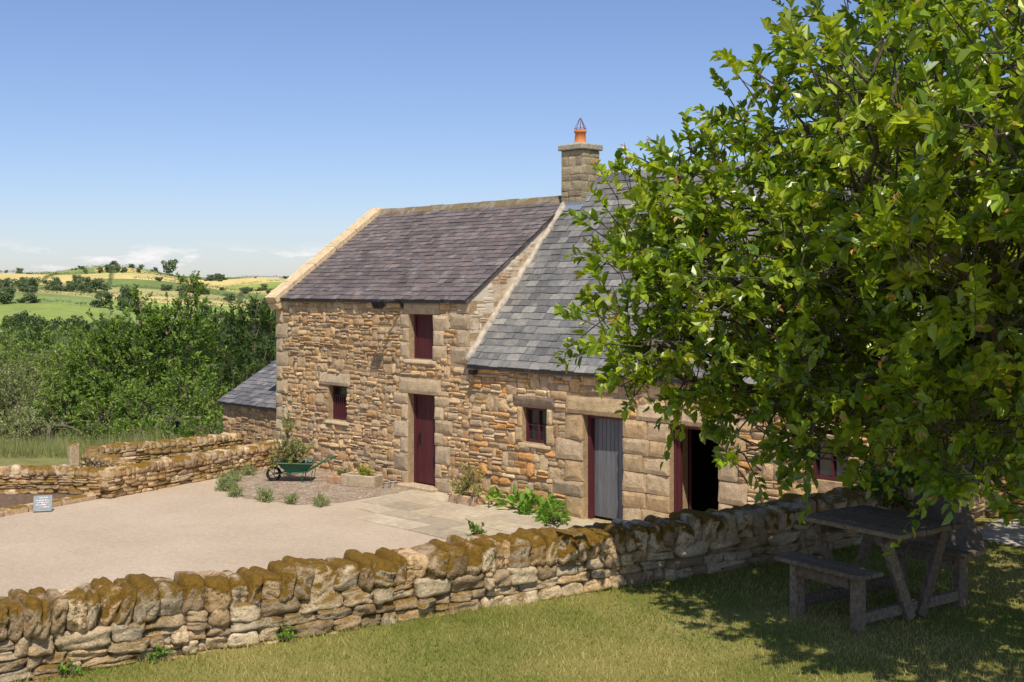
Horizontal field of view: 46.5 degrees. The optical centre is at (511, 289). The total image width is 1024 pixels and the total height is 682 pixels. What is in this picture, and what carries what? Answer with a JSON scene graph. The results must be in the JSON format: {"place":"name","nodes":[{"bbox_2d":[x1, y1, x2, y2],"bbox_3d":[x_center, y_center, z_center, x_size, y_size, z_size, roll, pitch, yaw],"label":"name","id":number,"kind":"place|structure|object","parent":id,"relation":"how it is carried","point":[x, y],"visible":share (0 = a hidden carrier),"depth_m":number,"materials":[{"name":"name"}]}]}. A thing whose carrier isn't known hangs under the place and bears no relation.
{"place":"outdoors","nodes":[
{"label":"outdoors","id":0,"kind":"place"},
{"bbox_2d":[0,494,73,507],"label":"flower bed","id":1,"kind":"object","parent":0,"point":[12,500],"visible":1,"depth_m":24.11,"materials":[{"name":"soil"}]},
{"bbox_2d":[0,421,218,458],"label":"meadow grass","id":2,"kind":"structure","parent":0,"point":[57,447],"depth_m":31.86,"materials":[{"name":"green plant"}]},
{"bbox_2d":[0,468,445,596],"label":"gravel yard","id":3,"kind":"structure","parent":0,"point":[169,532],"depth_m":20.72,"materials":[{"name":"beige gravel"}]},
{"bbox_2d":[33,495,52,511],"bbox_3d":[-9.063,4.139,23.041,0.340,0.290,0.168,0,0,-16],"label":"slate sign","id":4,"kind":"object","parent":3,"relation":"on","point":[42,503],"visible":1,"depth_m":23.03,"materials":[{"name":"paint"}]},
{"bbox_2d":[97,439,286,497],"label":"drystone wall","id":5,"kind":"structure","parent":3,"relation":"on","point":[125,479],"depth_m":26.20,"materials":[{"name":"beige stone"}]},
{"bbox_2d":[214,470,234,491],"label":"lavender plant","id":6,"kind":"object","parent":3,"relation":"on","point":[223,483],"visible":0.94,"depth_m":25.40,"materials":[{"name":"green plant"}]},
{"bbox_2d":[225,483,243,497],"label":"lavender plant","id":7,"kind":"object","parent":3,"relation":"on","point":[235,492],"visible":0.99,"depth_m":24.69,"materials":[{"name":"green plant"}]},
{"bbox_2d":[311,492,333,507],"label":"lavender plant","id":8,"kind":"object","parent":3,"relation":"on","point":[319,501],"visible":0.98,"depth_m":23.58,"materials":[{"name":"green plant"}]},
{"bbox_2d":[0,468,1003,681],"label":"drystone wall","id":9,"kind":"structure","parent":3,"relation":"on","point":[95,622],"depth_m":9.28,"materials":[{"name":"beige stone"}]},
{"bbox_2d":[465,518,486,536],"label":"ivy clump","id":10,"kind":"object","parent":9,"relation":"on","point":[473,528],"visible":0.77,"depth_m":10.10,"materials":[{"name":"green plant"}]},
{"bbox_2d":[541,508,568,527],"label":"ivy clump","id":11,"kind":"object","parent":9,"relation":"on","point":[555,518],"visible":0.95,"depth_m":10.56,"materials":[{"name":"green plant"}]},
{"bbox_2d":[847,429,1000,508],"bbox_3d":[4.518,1.964,13.283,2.924,1.132,1.286,0,0,-44],"label":"wall creeper","id":12,"kind":"object","parent":9,"relation":"on","point":[875,482],"depth_m":12.49,"materials":[{"name":"green plant"}]},
{"bbox_2d":[230,466,410,504],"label":"planted gravel bed","id":13,"kind":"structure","parent":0,"point":[290,484],"depth_m":25.68,"materials":[{"name":"beige gravel"}]},
{"bbox_2d":[218,470,238,483],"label":"lavender plant","id":14,"kind":"object","parent":13,"relation":"on","point":[235,478],"visible":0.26,"depth_m":26.03,"materials":[{"name":"green plant"}]},
{"bbox_2d":[220,460,245,481],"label":"lavender plant","id":15,"kind":"object","parent":13,"relation":"on","point":[237,474],"visible":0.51,"depth_m":26.68,"materials":[{"name":"green plant"}]},
{"bbox_2d":[241,463,259,475],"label":"lavender plant","id":16,"kind":"object","parent":13,"relation":"on","point":[249,472],"visible":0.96,"depth_m":27.53,"materials":[{"name":"green plant"}]},
{"bbox_2d":[254,486,278,502],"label":"lavender plant","id":17,"kind":"object","parent":13,"relation":"on","point":[264,497],"visible":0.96,"depth_m":24.12,"materials":[{"name":"green plant"}]},
{"bbox_2d":[282,492,298,504],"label":"lavender plant","id":18,"kind":"object","parent":13,"relation":"on","point":[291,498],"visible":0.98,"depth_m":23.86,"materials":[{"name":"green plant"}]},
{"bbox_2d":[266,455,335,481],"bbox_3d":[-4.742,4.026,26.698,1.533,0.552,0.571,0,0,0],"label":"wheelbarrow","id":19,"kind":"object","parent":13,"relation":"on","point":[304,466],"visible":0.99,"depth_m":26.51,"materials":[{"name":"green metal"}]},
{"bbox_2d":[264,409,314,471],"bbox_3d":[-4.966,3.407,26.678,1.149,1.456,0.696,0,0,12],"label":"barrow plant","id":20,"kind":"object","parent":19,"relation":"in","point":[284,448],"visible":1,"depth_m":26.67,"materials":[{"name":"green plant"}]},
{"bbox_2d":[327,473,340,483],"bbox_3d":[-3.803,4.210,26.478,0.500,0.180,0.360,0,0,17],"label":"stone trough","id":21,"kind":"object","parent":13,"relation":"on","point":[334,478],"visible":0.57,"depth_m":26.34,"materials":[{"name":"stone"}]},
{"bbox_2d":[336,467,347,475],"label":"trough plant","id":22,"kind":"object","parent":21,"relation":"in","point":[338,473],"visible":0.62,"depth_m":26.46,"materials":[{"name":"green plant"}]},
{"bbox_2d":[341,472,382,487],"bbox_3d":[-3.277,4.170,26.083,0.850,0.260,0.420,0,0,26],"label":"stone trough","id":23,"kind":"object","parent":13,"relation":"on","point":[355,479],"visible":0.99,"depth_m":25.91,"materials":[{"name":"stone"}]},
{"bbox_2d":[353,464,375,475],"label":"yellow shrub","id":24,"kind":"object","parent":23,"relation":"in","point":[364,470],"visible":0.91,"depth_m":26.04,"materials":[{"name":"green plant"}]},
{"bbox_2d":[382,481,389,488],"bbox_3d":[-2.716,4.215,25.723,0.174,0.150,0.174,0,0,-44],"label":"flower pot","id":25,"kind":"object","parent":13,"relation":"on","point":[385,484],"visible":1,"depth_m":25.67,"materials":[{"name":"beige stone"}]},
{"bbox_2d":[390,480,395,486],"bbox_3d":[-2.593,4.225,25.913,0.152,0.130,0.152,0,0,-44],"label":"flower pot","id":26,"kind":"object","parent":13,"relation":"on","point":[392,483],"visible":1,"depth_m":25.86,"materials":[{"name":"beige ceramic"}]},
{"bbox_2d":[0,266,718,511],"bbox_3d":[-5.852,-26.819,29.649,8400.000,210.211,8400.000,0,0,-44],"label":"ground","id":27,"kind":"structure","parent":0,"point":[705,487],"depth_m":811.84,"materials":[{"name":"green plant"}]},
{"bbox_2d":[0,292,10,303],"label":"hedgerow tree","id":28,"kind":"object","parent":27,"relation":"on","point":[5,297],"visible":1,"depth_m":745.27,"materials":[{"name":"green plant"}]},
{"bbox_2d":[0,286,15,303],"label":"hedgerow tree","id":29,"kind":"object","parent":27,"relation":"on","point":[10,289],"visible":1,"depth_m":747.96,"materials":[{"name":"green plant"}]},
{"bbox_2d":[0,277,18,288],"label":"hedgerow tree","id":30,"kind":"object","parent":27,"relation":"on","point":[6,282],"visible":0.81,"depth_m":848.50,"materials":[{"name":"green plant"}]},
{"bbox_2d":[16,268,23,273],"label":"hedgerow tree","id":31,"kind":"object","parent":27,"relation":"on","point":[19,270],"visible":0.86,"depth_m":1342.23,"materials":[{"name":"green plant"}]},
{"bbox_2d":[13,278,26,284],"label":"hedgerow tree","id":32,"kind":"object","parent":27,"relation":"on","point":[22,280],"visible":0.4,"depth_m":994.15,"materials":[{"name":"green plant"}]},
{"bbox_2d":[16,281,28,289],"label":"hedgerow tree","id":33,"kind":"object","parent":27,"relation":"on","point":[22,284],"visible":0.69,"depth_m":908.22,"materials":[{"name":"green plant"}]},
{"bbox_2d":[17,286,33,292],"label":"hedgerow tree","id":34,"kind":"object","parent":27,"relation":"on","point":[24,289],"visible":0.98,"depth_m":847.04,"materials":[{"name":"green plant"}]},
{"bbox_2d":[17,292,37,302],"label":"hedgerow tree","id":35,"kind":"object","parent":27,"relation":"on","point":[33,296],"visible":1,"depth_m":749.23,"materials":[{"name":"green plant"}]},
{"bbox_2d":[26,277,41,286],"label":"hedgerow tree","id":36,"kind":"object","parent":27,"relation":"on","point":[32,281],"visible":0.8,"depth_m":920.42,"materials":[{"name":"green plant"}]},
{"bbox_2d":[29,285,38,292],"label":"hedgerow tree","id":37,"kind":"object","parent":27,"relation":"on","point":[34,288],"visible":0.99,"depth_m":852.13,"materials":[{"name":"green plant"}]},
{"bbox_2d":[0,341,86,441],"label":"willow bush","id":38,"kind":"object","parent":27,"relation":"on","point":[16,391],"visible":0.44,"depth_m":41.82,"materials":[{"name":"green plant"}]},
{"bbox_2d":[0,493,95,516],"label":"stone kerb","id":39,"kind":"structure","parent":27,"relation":"on","point":[16,509],"depth_m":23.56,"materials":[{"name":"beige stone"}]},
{"bbox_2d":[0,321,99,435],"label":"field maple","id":40,"kind":"object","parent":27,"relation":"on","point":[26,343],"visible":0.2,"depth_m":59.45,"materials":[{"name":"green plant"}]},
{"bbox_2d":[0,464,102,498],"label":"drystone wall","id":41,"kind":"structure","parent":27,"relation":"on","point":[15,479],"depth_m":24.60,"materials":[{"name":"beige stone"}]},
{"bbox_2d":[47,280,59,287],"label":"hedgerow tree","id":42,"kind":"object","parent":27,"relation":"on","point":[52,283],"visible":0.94,"depth_m":934.81,"materials":[{"name":"green plant"}]},
{"bbox_2d":[49,285,59,290],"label":"hedgerow tree","id":43,"kind":"object","parent":27,"relation":"on","point":[56,287],"visible":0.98,"depth_m":927.76,"materials":[{"name":"green plant"}]},
{"bbox_2d":[50,277,62,285],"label":"hedgerow tree","id":44,"kind":"object","parent":27,"relation":"on","point":[57,279],"visible":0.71,"depth_m":1003.99,"materials":[{"name":"green plant"}]},
{"bbox_2d":[0,400,124,443],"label":"bramble bush","id":45,"kind":"object","parent":27,"relation":"on","point":[50,427],"visible":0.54,"depth_m":37.41,"materials":[{"name":"green plant"}]},
{"bbox_2d":[61,283,77,290],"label":"hedgerow tree","id":46,"kind":"object","parent":27,"relation":"on","point":[70,286],"visible":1,"depth_m":931.38,"materials":[{"name":"green plant"}]},
{"bbox_2d":[67,443,79,465],"bbox_3d":[-10.376,4.130,28.235,0.250,0.940,0.200,0,0,-44],"label":"stone gatepost","id":47,"kind":"object","parent":27,"relation":"on","point":[73,453],"visible":0.58,"depth_m":28.15,"materials":[{"name":"beige stone"}]},
{"bbox_2d":[0,328,148,433],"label":"elder bush","id":48,"kind":"object","parent":27,"relation":"on","point":[46,360],"visible":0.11,"depth_m":50.29,"materials":[{"name":"green plant"}]},
{"bbox_2d":[71,275,82,283],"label":"hedgerow tree","id":49,"kind":"object","parent":27,"relation":"on","point":[75,277],"visible":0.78,"depth_m":1007.73,"materials":[{"name":"green plant"}]},
{"bbox_2d":[74,282,86,291],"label":"hedgerow tree","id":50,"kind":"object","parent":27,"relation":"on","point":[81,286],"visible":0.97,"depth_m":932.53,"materials":[{"name":"green plant"}]},
{"bbox_2d":[77,276,91,287],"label":"hedgerow tree","id":51,"kind":"object","parent":27,"relation":"on","point":[86,279],"visible":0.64,"depth_m":968.02,"materials":[{"name":"green plant"}]},
{"bbox_2d":[86,287,93,292],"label":"hedgerow tree","id":52,"kind":"object","parent":27,"relation":"on","point":[89,290],"visible":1,"depth_m":924.78,"materials":[{"name":"green plant"}]},
{"bbox_2d":[89,300,97,305],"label":"hedgerow tree","id":53,"kind":"object","parent":27,"relation":"on","point":[92,303],"visible":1,"depth_m":746.03,"materials":[{"name":"green plant"}]},
{"bbox_2d":[87,278,111,291],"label":"hedgerow tree","id":54,"kind":"object","parent":27,"relation":"on","point":[95,284],"visible":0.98,"depth_m":955.45,"materials":[{"name":"green plant"}]},
{"bbox_2d":[94,291,113,307],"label":"hedgerow tree","id":55,"kind":"object","parent":27,"relation":"on","point":[107,296],"visible":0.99,"depth_m":745.48,"materials":[{"name":"green plant"}]},
{"bbox_2d":[81,451,135,467],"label":"drystone wall","id":56,"kind":"structure","parent":27,"relation":"on","point":[95,459],"depth_m":27.35,"materials":[{"name":"beige stone"}]},
{"bbox_2d":[103,264,114,270],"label":"hedgerow tree","id":57,"kind":"object","parent":27,"relation":"on","point":[106,266],"visible":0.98,"depth_m":1200.84,"materials":[{"name":"green plant"}]},
{"bbox_2d":[107,266,120,271],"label":"hedgerow tree","id":58,"kind":"object","parent":27,"relation":"on","point":[116,267],"visible":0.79,"depth_m":1196.39,"materials":[{"name":"green plant"}]},
{"bbox_2d":[116,296,130,306],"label":"hedgerow tree","id":59,"kind":"object","parent":27,"relation":"on","point":[120,300],"visible":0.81,"depth_m":740.29,"materials":[{"name":"green plant"}]},
{"bbox_2d":[119,300,132,310],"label":"hedgerow tree","id":60,"kind":"object","parent":27,"relation":"on","point":[123,306],"visible":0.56,"depth_m":735.01,"materials":[{"name":"green plant"}]},
{"bbox_2d":[119,286,134,299],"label":"hedgerow tree","id":61,"kind":"object","parent":27,"relation":"on","point":[123,289],"visible":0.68,"depth_m":815.91,"materials":[{"name":"green plant"}]},
{"bbox_2d":[29,270,228,440],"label":"ash tree","id":62,"kind":"object","parent":27,"relation":"on","point":[147,350],"visible":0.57,"depth_m":41.29,"materials":[{"name":"green plant"}]},
{"bbox_2d":[0,310,275,435],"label":"woodland","id":63,"kind":"object","parent":27,"relation":"on","point":[35,324],"visible":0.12,"depth_m":304.44,"materials":[{"name":"green plant"}]},
{"bbox_2d":[0,264,285,316],"bbox_3d":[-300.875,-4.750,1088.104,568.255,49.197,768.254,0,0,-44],"label":"hedgerow","id":64,"kind":"object","parent":27,"relation":"on","point":[241,297],"visible":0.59,"depth_m":1018.59,"materials":[{"name":"green plant"}]},
{"bbox_2d":[64,359,236,443],"bbox_3d":[-10.187,4.057,35.133,6.008,3.733,7.815,0,0,-16],"label":"hazel bush","id":65,"kind":"object","parent":27,"relation":"on","point":[185,424],"visible":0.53,"depth_m":36.29,"materials":[{"name":"green plant"}]},
{"bbox_2d":[80,432,243,464],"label":"drystone wall","id":66,"kind":"structure","parent":27,"relation":"on","point":[136,452],"depth_m":29.39,"materials":[{"name":"beige stone"}]},
{"bbox_2d":[159,285,167,289],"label":"hedgerow tree","id":67,"kind":"object","parent":27,"relation":"on","point":[164,287],"visible":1,"depth_m":976.12,"materials":[{"name":"green plant"}]},
{"bbox_2d":[161,259,177,273],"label":"hedgerow tree","id":68,"kind":"object","parent":27,"relation":"on","point":[172,264],"visible":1,"depth_m":1363.34,"materials":[{"name":"green plant"}]},
{"bbox_2d":[178,290,186,296],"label":"hedgerow tree","id":69,"kind":"object","parent":27,"relation":"on","point":[180,292],"visible":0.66,"depth_m":896.20,"materials":[{"name":"green plant"}]},
{"bbox_2d":[196,304,210,315],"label":"hedgerow tree","id":70,"kind":"object","parent":27,"relation":"on","point":[207,306],"visible":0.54,"depth_m":713.93,"materials":[{"name":"green plant"}]},
{"bbox_2d":[151,293,276,416],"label":"oak tree","id":71,"kind":"object","parent":27,"relation":"on","point":[240,365],"visible":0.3,"depth_m":54.03,"materials":[{"name":"green plant"}]},
{"bbox_2d":[213,274,227,279],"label":"hedgerow tree","id":72,"kind":"object","parent":27,"relation":"on","point":[216,276],"visible":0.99,"depth_m":1357.52,"materials":[{"name":"green plant"}]},
{"bbox_2d":[223,293,237,302],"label":"hedgerow tree","id":73,"kind":"object","parent":27,"relation":"on","point":[232,298],"visible":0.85,"depth_m":904.79,"materials":[{"name":"green plant"}]},
{"bbox_2d":[241,287,250,293],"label":"hedgerow tree","id":74,"kind":"object","parent":27,"relation":"on","point":[246,290],"visible":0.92,"depth_m":1064.29,"materials":[{"name":"green plant"}]},
{"bbox_2d":[217,360,276,445],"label":"stone outbuilding","id":75,"kind":"structure","parent":27,"relation":"on","point":[249,409],"depth_m":31.01,"materials":[{"name":"stone"}]},
{"bbox_2d":[255,287,264,290],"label":"hedgerow tree","id":76,"kind":"object","parent":27,"relation":"on","point":[260,288],"visible":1,"depth_m":1198.12,"materials":[{"name":"green plant"}]},
{"bbox_2d":[265,196,561,493],"bbox_3d":[-1.278,1.222,29.184,7.085,6.757,7.238,0,0,-44],"label":"stone farmhouse","id":77,"kind":"object","parent":27,"relation":"on","point":[383,315],"visible":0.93,"depth_m":26.99,"materials":[{"name":"stone"}]},
{"bbox_2d":[333,385,346,420],"bbox_3d":[-3.938,2.655,27.933,0.100,0.806,0.706,0,0,-44],"label":"window","id":78,"kind":"structure","parent":77,"relation":"in","point":[339,392],"depth_m":27.99,"materials":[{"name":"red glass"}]},
{"bbox_2d":[414,314,433,358],"bbox_3d":[-1.810,1.025,25.790,0.110,0.966,0.806,0,0,-44],"label":"hatch door","id":79,"kind":"structure","parent":77,"relation":"in","point":[423,323],"depth_m":25.87,"materials":[{"name":"red wood"}]},
{"bbox_2d":[414,394,434,484],"bbox_3d":[-1.807,3.280,25.772,0.151,2.036,0.896,0,0,-44],"label":"door","id":80,"kind":"structure","parent":77,"relation":"in","point":[424,405],"depth_m":25.86,"materials":[{"name":"wood"}]},
{"bbox_2d":[464,118,958,522],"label":"stone stable","id":81,"kind":"structure","parent":27,"relation":"on","point":[540,423],"depth_m":23.04,"materials":[{"name":"stone"}]},
{"bbox_2d":[526,407,546,443],"bbox_3d":[0.548,2.655,23.312,0.100,0.686,0.666,0,0,-44],"label":"window","id":82,"kind":"structure","parent":81,"relation":"in","point":[536,424],"depth_m":23.39,"materials":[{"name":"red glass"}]},
{"bbox_2d":[588,415,622,518],"bbox_3d":[1.813,3.318,22.074,0.140,1.945,0.965,0,0,-44],"label":"door","id":83,"kind":"structure","parent":81,"relation":"in","point":[605,434],"depth_m":22.19,"materials":[{"name":"grey wood"}]},
{"bbox_2d":[674,425,700,511],"bbox_3d":[3.073,3.330,20.995,0.512,1.936,1.892,0,0,-20],"label":"stable door","id":84,"kind":"structure","parent":81,"relation":"in","point":[678,445],"depth_m":20.86,"materials":[{"name":"red wood"}]},
{"bbox_2d":[813,438,847,481],"bbox_3d":[5.044,2.675,18.708,0.100,0.646,0.676,0,0,-44],"label":"window","id":85,"kind":"structure","parent":81,"relation":"in","point":[828,467],"depth_m":18.79,"materials":[{"name":"red glass"}]},
{"bbox_2d":[871,253,1023,512],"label":"stone cottage","id":86,"kind":"structure","parent":27,"relation":"on","point":[1019,502],"depth_m":13.87,"materials":[{"name":"stone"}]},
{"bbox_2d":[355,489,602,538],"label":"flagstone paving","id":87,"kind":"structure","parent":0,"point":[437,514],"depth_m":22.43,"materials":[{"name":"beige stone"}]},
{"bbox_2d":[449,491,485,506],"bbox_3d":[-0.899,4.200,23.863,0.360,0.200,0.750,0,0,-44],"label":"stone trough","id":88,"kind":"object","parent":87,"relation":"on","point":[468,500],"visible":0.94,"depth_m":23.67,"materials":[{"name":"stone"}]},
{"bbox_2d":[446,458,484,499],"bbox_3d":[-0.896,3.823,23.870,0.674,0.907,1.050,0,0,-44],"label":"flowering plant","id":89,"kind":"object","parent":88,"relation":"in","point":[468,483],"visible":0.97,"depth_m":23.79,"materials":[{"name":"green plant"}]},
{"bbox_2d":[483,486,506,506],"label":"hosta plant","id":90,"kind":"object","parent":87,"relation":"on","point":[497,493],"visible":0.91,"depth_m":23.46,"materials":[{"name":"green plant"}]},
{"bbox_2d":[496,484,522,507],"bbox_3d":[0.050,4.056,23.130,0.567,0.525,0.510,0,0,31],"label":"hosta plant","id":91,"kind":"object","parent":87,"relation":"on","point":[511,499],"visible":0.8,"depth_m":23.07,"materials":[{"name":"green plant"}]},
{"bbox_2d":[513,487,542,514],"bbox_3d":[0.344,4.134,22.769,0.596,0.694,0.564,0,0,-32],"label":"hosta plant","id":92,"kind":"object","parent":87,"relation":"on","point":[524,506],"visible":0.84,"depth_m":22.72,"materials":[{"name":"green plant"}]},
{"bbox_2d":[533,493,566,514],"bbox_3d":[0.669,4.107,22.476,0.752,0.610,0.496,0,0,-44],"label":"hosta plant","id":93,"kind":"object","parent":87,"relation":"on","point":[550,495],"visible":0.23,"depth_m":22.41,"materials":[{"name":"green plant"}]},
{"bbox_2d":[534,496,572,521],"bbox_3d":[0.781,4.105,21.866,0.733,0.566,0.839,0,0,-9],"label":"hosta plant","id":94,"kind":"object","parent":87,"relation":"on","point":[544,511],"visible":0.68,"depth_m":21.96,"materials":[{"name":"green plant"}]},
{"bbox_2d":[0,0,1023,278],"label":"sky","id":95,"kind":"structure","parent":0,"point":[231,138],"materials":[{"name":"blue"}]},
{"bbox_2d":[3,514,1023,681],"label":"lawn","id":96,"kind":"structure","parent":0,"point":[982,521],"depth_m":8.78,"materials":[{"name":"green plant"}]},
{"bbox_2d":[57,659,82,675],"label":"wall weed","id":97,"kind":"object","parent":96,"relation":"on","point":[64,669],"depth_m":8.00,"materials":[{"name":"green plant"}]},
{"bbox_2d":[147,644,173,663],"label":"wall weed","id":98,"kind":"object","parent":96,"relation":"on","point":[159,653],"depth_m":8.31,"materials":[{"name":"green plant"}]},
{"bbox_2d":[276,625,296,641],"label":"wall weed","id":99,"kind":"object","parent":96,"relation":"on","point":[283,633],"depth_m":8.78,"materials":[{"name":"green plant"}]},
{"bbox_2d":[552,0,1023,555],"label":"plum tree","id":100,"kind":"object","parent":96,"relation":"on","point":[936,382],"visible":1,"depth_m":8.57,"materials":[{"name":"green plant"}]},
{"bbox_2d":[774,505,983,633],"bbox_3d":[2.977,2.230,9.661,1.556,0.741,1.014,0,0,-35],"label":"picnic table","id":101,"kind":"object","parent":96,"relation":"on","point":[885,527],"visible":0.97,"depth_m":9.51,"materials":[{"name":"grey wood"}]},
{"bbox_2d":[979,518,1023,546],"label":"garden path","id":102,"kind":"structure","parent":0,"point":[1001,532],"depth_m":12.72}
]}

